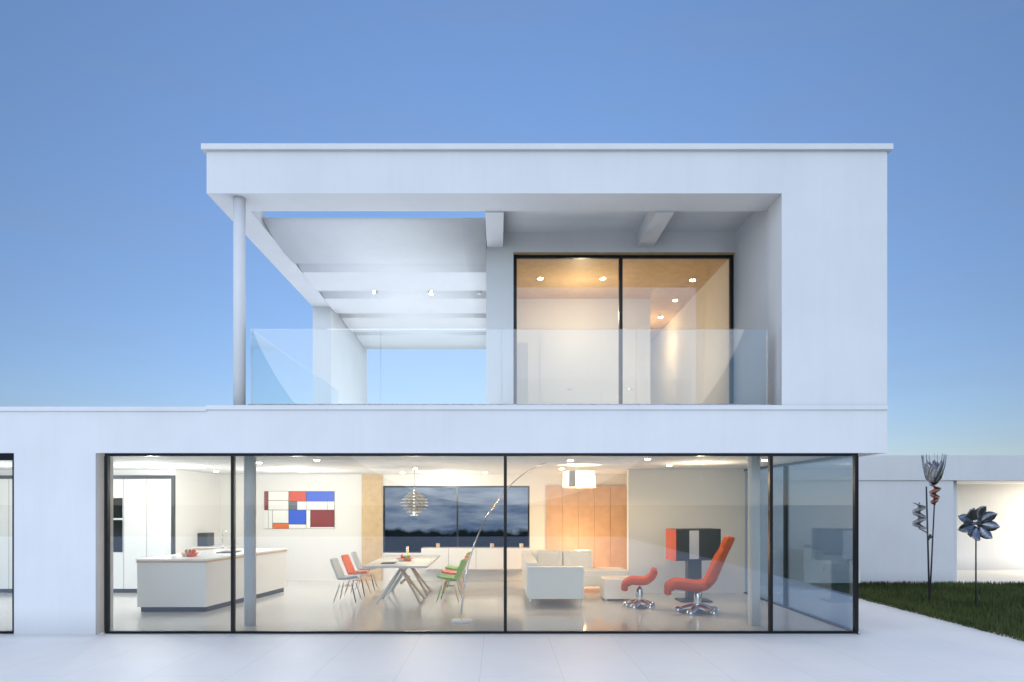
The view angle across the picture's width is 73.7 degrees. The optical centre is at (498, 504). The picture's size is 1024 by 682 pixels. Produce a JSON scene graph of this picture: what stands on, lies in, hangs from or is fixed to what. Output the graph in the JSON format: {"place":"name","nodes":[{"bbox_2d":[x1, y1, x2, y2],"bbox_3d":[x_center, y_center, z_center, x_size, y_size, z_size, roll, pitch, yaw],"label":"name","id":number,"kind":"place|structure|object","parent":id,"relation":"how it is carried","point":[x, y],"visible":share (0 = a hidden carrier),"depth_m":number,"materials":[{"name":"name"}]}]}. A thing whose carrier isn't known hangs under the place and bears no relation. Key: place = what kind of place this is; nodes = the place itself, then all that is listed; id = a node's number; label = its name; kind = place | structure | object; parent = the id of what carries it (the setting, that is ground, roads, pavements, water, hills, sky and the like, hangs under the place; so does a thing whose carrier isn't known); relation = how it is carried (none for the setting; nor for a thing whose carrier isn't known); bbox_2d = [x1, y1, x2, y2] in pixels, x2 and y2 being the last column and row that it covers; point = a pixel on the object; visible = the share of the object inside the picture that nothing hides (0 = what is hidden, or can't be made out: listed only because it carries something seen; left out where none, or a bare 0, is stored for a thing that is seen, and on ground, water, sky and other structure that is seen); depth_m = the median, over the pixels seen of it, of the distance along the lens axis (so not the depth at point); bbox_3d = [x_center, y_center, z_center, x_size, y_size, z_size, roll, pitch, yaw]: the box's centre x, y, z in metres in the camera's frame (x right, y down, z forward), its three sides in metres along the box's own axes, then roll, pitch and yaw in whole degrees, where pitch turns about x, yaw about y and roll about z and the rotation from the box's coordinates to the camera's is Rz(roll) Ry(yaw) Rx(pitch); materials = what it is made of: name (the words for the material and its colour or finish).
{"place":"outdoors","nodes":[
{"label":"outdoors","id":0,"kind":"place"},
{"bbox_2d":[135,530,286,611],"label":"kitchen island","id":1,"kind":"structure","parent":0,"point":[199,582],"depth_m":11.79,"materials":[{"name":"white paint"}]},
{"bbox_2d":[0,581,856,633],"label":"interior floor","id":2,"kind":"structure","parent":0,"point":[302,606],"depth_m":11.49,"materials":[{"name":"beige tile"}]},
{"bbox_2d":[0,469,219,592],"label":"kitchen cabinets","id":3,"kind":"object","parent":2,"relation":"on","point":[159,512],"visible":0.43,"depth_m":14.28,"materials":[{"name":"white paint"}]},
{"bbox_2d":[330,558,361,602],"bbox_3d":[-2.872,1.416,12.784,0.555,0.817,0.458,0,0,0],"label":"dining chair","id":4,"kind":"object","parent":2,"relation":"on","point":[337,569],"visible":1,"depth_m":12.87,"materials":[{"name":"grey plastic"}]},
{"bbox_2d":[341,554,370,595],"bbox_3d":[-2.868,1.416,13.684,0.564,0.817,0.473,0,0,0],"label":"dining chair","id":5,"kind":"object","parent":2,"relation":"on","point":[348,565],"visible":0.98,"depth_m":13.78,"materials":[{"name":"red plastic"}]},
{"bbox_2d":[351,551,377,589],"bbox_3d":[-2.873,1.416,14.576,0.553,0.817,0.455,0,0,0],"label":"dining chair","id":6,"kind":"object","parent":2,"relation":"on","point":[356,560],"visible":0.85,"depth_m":14.63,"materials":[{"name":"grey plastic"}]},
{"bbox_2d":[363,555,439,603],"bbox_3d":[-1.865,1.488,13.680,1.170,0.763,2.700,0,0,0],"label":"dining table","id":7,"kind":"object","parent":2,"relation":"on","point":[421,561],"visible":0.79,"depth_m":13.26,"materials":[{"name":"grey"}]},
{"bbox_2d":[180,532,412,563],"bbox_3d":[-4.574,0.872,13.975,5.788,0.470,3.510,0,0,0],"label":"tableware","id":8,"kind":"object","parent":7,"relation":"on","point":[205,539],"visible":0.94,"depth_m":14.25,"materials":[{"name":"red plastic"}]},
{"bbox_2d":[0,255,858,633],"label":"window frames","id":9,"kind":"structure","parent":2,"relation":"on","point":[504,487],"depth_m":9.83,"materials":[{"name":"grey metal"}]},
{"bbox_2d":[436,558,466,602],"bbox_3d":[-0.855,1.416,12.771,0.547,0.817,0.452,0,0,7],"label":"dining chair","id":10,"kind":"object","parent":2,"relation":"on","point":[458,574],"visible":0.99,"depth_m":12.63,"materials":[{"name":"green plastic"}]},
{"bbox_2d":[442,554,468,592],"bbox_3d":[-0.855,1.416,13.681,0.549,0.817,0.452,0,0,0],"label":"dining chair","id":11,"kind":"object","parent":2,"relation":"on","point":[448,572],"visible":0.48,"depth_m":13.60,"materials":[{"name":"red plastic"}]},
{"bbox_2d":[445,552,470,590],"bbox_3d":[-0.857,1.416,14.575,0.553,0.817,0.454,0,0,0],"label":"dining chair","id":12,"kind":"object","parent":2,"relation":"on","point":[448,567],"visible":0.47,"depth_m":14.48,"materials":[{"name":"green plastic"}]},
{"bbox_2d":[362,474,626,580],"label":"wood panels","id":13,"kind":"object","parent":2,"relation":"on","point":[594,520],"visible":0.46,"depth_m":16.58,"materials":[{"name":"wood"}]},
{"bbox_2d":[233,196,759,625],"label":"columns","id":14,"kind":"structure","parent":2,"relation":"on","point":[239,300],"depth_m":10.41,"materials":[{"name":"white paint"}]},
{"bbox_2d":[451,463,595,623],"bbox_3d":[0.469,0.516,11.829,3.330,2.681,0.618,0,0,-40],"label":"arc lamp","id":15,"kind":"object","parent":2,"relation":"on","point":[578,479],"visible":0.84,"depth_m":12.42,"materials":[{"name":"silver metal"}]},
{"bbox_2d":[522,550,628,607],"bbox_3d":[1.610,1.422,13.680,2.180,0.869,2.900,0,0,0],"label":"sofa","id":16,"kind":"object","parent":2,"relation":"on","point":[559,574],"visible":0.83,"depth_m":12.31,"materials":[{"name":"white fabric"}]},
{"bbox_2d":[600,576,635,600],"bbox_3d":[2.320,1.637,13.330,0.600,0.440,0.600,0,0,0],"label":"ottoman","id":17,"kind":"object","parent":2,"relation":"on","point":[610,587],"visible":0.88,"depth_m":13.03,"materials":[{"name":"white fabric"}]},
{"bbox_2d":[621,567,657,608],"bbox_3d":[2.546,1.520,12.340,0.641,0.760,0.592,0,0,12],"label":"footstool","id":18,"kind":"object","parent":2,"relation":"on","point":[647,579],"visible":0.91,"depth_m":12.17,"materials":[{"name":"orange fabric"}]},
{"bbox_2d":[666,528,720,601],"bbox_3d":[3.651,1.157,13.513,0.948,1.400,1.380,0,0,-14],"label":"television","id":19,"kind":"object","parent":2,"relation":"on","point":[693,548],"visible":0.93,"depth_m":12.97,"materials":[{"name":"black"}]},
{"bbox_2d":[664,536,734,614],"bbox_3d":[3.432,1.214,11.760,1.183,1.374,0.738,0,0,0],"label":"lounge chair","id":20,"kind":"object","parent":2,"relation":"on","point":[705,583],"visible":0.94,"depth_m":11.53,"materials":[{"name":"orange fabric"}]},
{"bbox_2d":[745,457,852,629],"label":"glass panes","id":21,"kind":"object","parent":2,"relation":"on","point":[819,539],"visible":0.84,"depth_m":11.22,"materials":[{"name":"clear glass"}]},
{"bbox_2d":[0,570,1023,681],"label":"terrace paving","id":22,"kind":"structure","parent":0,"point":[888,644],"depth_m":8.36,"materials":[{"name":"white concrete"}]},
{"bbox_2d":[0,0,1023,454],"label":"sky","id":23,"kind":"structure","parent":0,"point":[116,253],"materials":[{"name":"blue"}]},
{"bbox_2d":[859,580,1023,640],"bbox_3d":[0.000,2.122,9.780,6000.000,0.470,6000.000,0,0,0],"label":"ground","id":24,"kind":"structure","parent":0,"point":[996,600],"depth_m":12.55,"materials":[{"name":"green plant"}]},
{"bbox_2d":[0,143,1023,633],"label":"wall","id":25,"kind":"structure","parent":24,"relation":"on","point":[800,229],"depth_m":9.78,"materials":[{"name":"white paint"}]},
{"bbox_2d":[264,491,334,528],"bbox_3d":[-4.845,0.124,16.614,1.710,0.915,0.029,0,0,0],"label":"painting","id":26,"kind":"object","parent":25,"relation":"attached to","point":[299,509],"visible":1,"depth_m":16.60,"materials":[{"name":"multicoloured paint"}]},
{"bbox_2d":[263,218,485,346],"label":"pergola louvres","id":27,"kind":"object","parent":25,"relation":"on","point":[398,282],"visible":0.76,"depth_m":13.07,"materials":[{"name":"white paint"}]},
{"bbox_2d":[400,468,428,514],"bbox_3d":[-1.680,-0.267,13.680,0.570,0.955,0.570,0,0,0],"label":"pendant lamp","id":28,"kind":"object","parent":25,"relation":"hanging from","point":[414,501],"visible":1,"depth_m":13.54,"materials":[{"name":"white plastic"}]},
{"bbox_2d":[385,488,527,550],"bbox_3d":[-1.025,0.352,16.805,3.570,1.630,0.050,0,0,0],"label":"window","id":29,"kind":"structure","parent":25,"relation":"attached to","point":[433,523],"depth_m":16.78,"materials":[{"name":"clear glass"}]},
{"bbox_2d":[421,543,529,568],"bbox_3d":[-0.535,1.227,16.402,2.590,0.600,0.455,0,0,0],"label":"sideboard","id":30,"kind":"object","parent":25,"relation":"attached to","point":[491,557],"visible":0.88,"depth_m":16.18,"materials":[{"name":"white paint"}]},
{"bbox_2d":[207,459,767,472],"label":"ceiling spotlights","id":31,"kind":"object","parent":25,"relation":"on","point":[484,472],"visible":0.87,"depth_m":11.94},
{"bbox_2d":[248,329,769,404],"bbox_3d":[0.155,-1.983,12.607,7.570,1.140,5.434,0,0,0],"label":"balustrade","id":32,"kind":"object","parent":25,"relation":"on","point":[537,404],"visible":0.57,"depth_m":9.89,"materials":[{"name":"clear glass"}]},
{"bbox_2d":[513,252,734,341],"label":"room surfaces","id":33,"kind":"object","parent":25,"relation":"in","point":[661,284],"visible":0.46,"depth_m":13.10,"materials":[{"name":"white paint"}]},
{"bbox_2d":[517,277,694,403],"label":"room doors","id":34,"kind":"structure","parent":33,"relation":"on","point":[559,368],"depth_m":14.35,"materials":[{"name":"white"}]},
{"bbox_2d":[912,454,946,603],"bbox_3d":[8.078,0.450,12.810,0.593,2.817,0.403,0,0,0],"label":"tall wind sculpture","id":35,"kind":"object","parent":24,"relation":"on","point":[933,472],"visible":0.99,"depth_m":12.79,"materials":[{"name":"metal"}]},
{"bbox_2d":[958,506,999,604],"bbox_3d":[8.730,0.939,12.470,0.637,1.840,0.344,0,0,0],"label":"flower wind sculpture","id":36,"kind":"object","parent":24,"relation":"on","point":[985,524],"visible":0.99,"depth_m":12.41,"materials":[{"name":"metal"}]}
]}

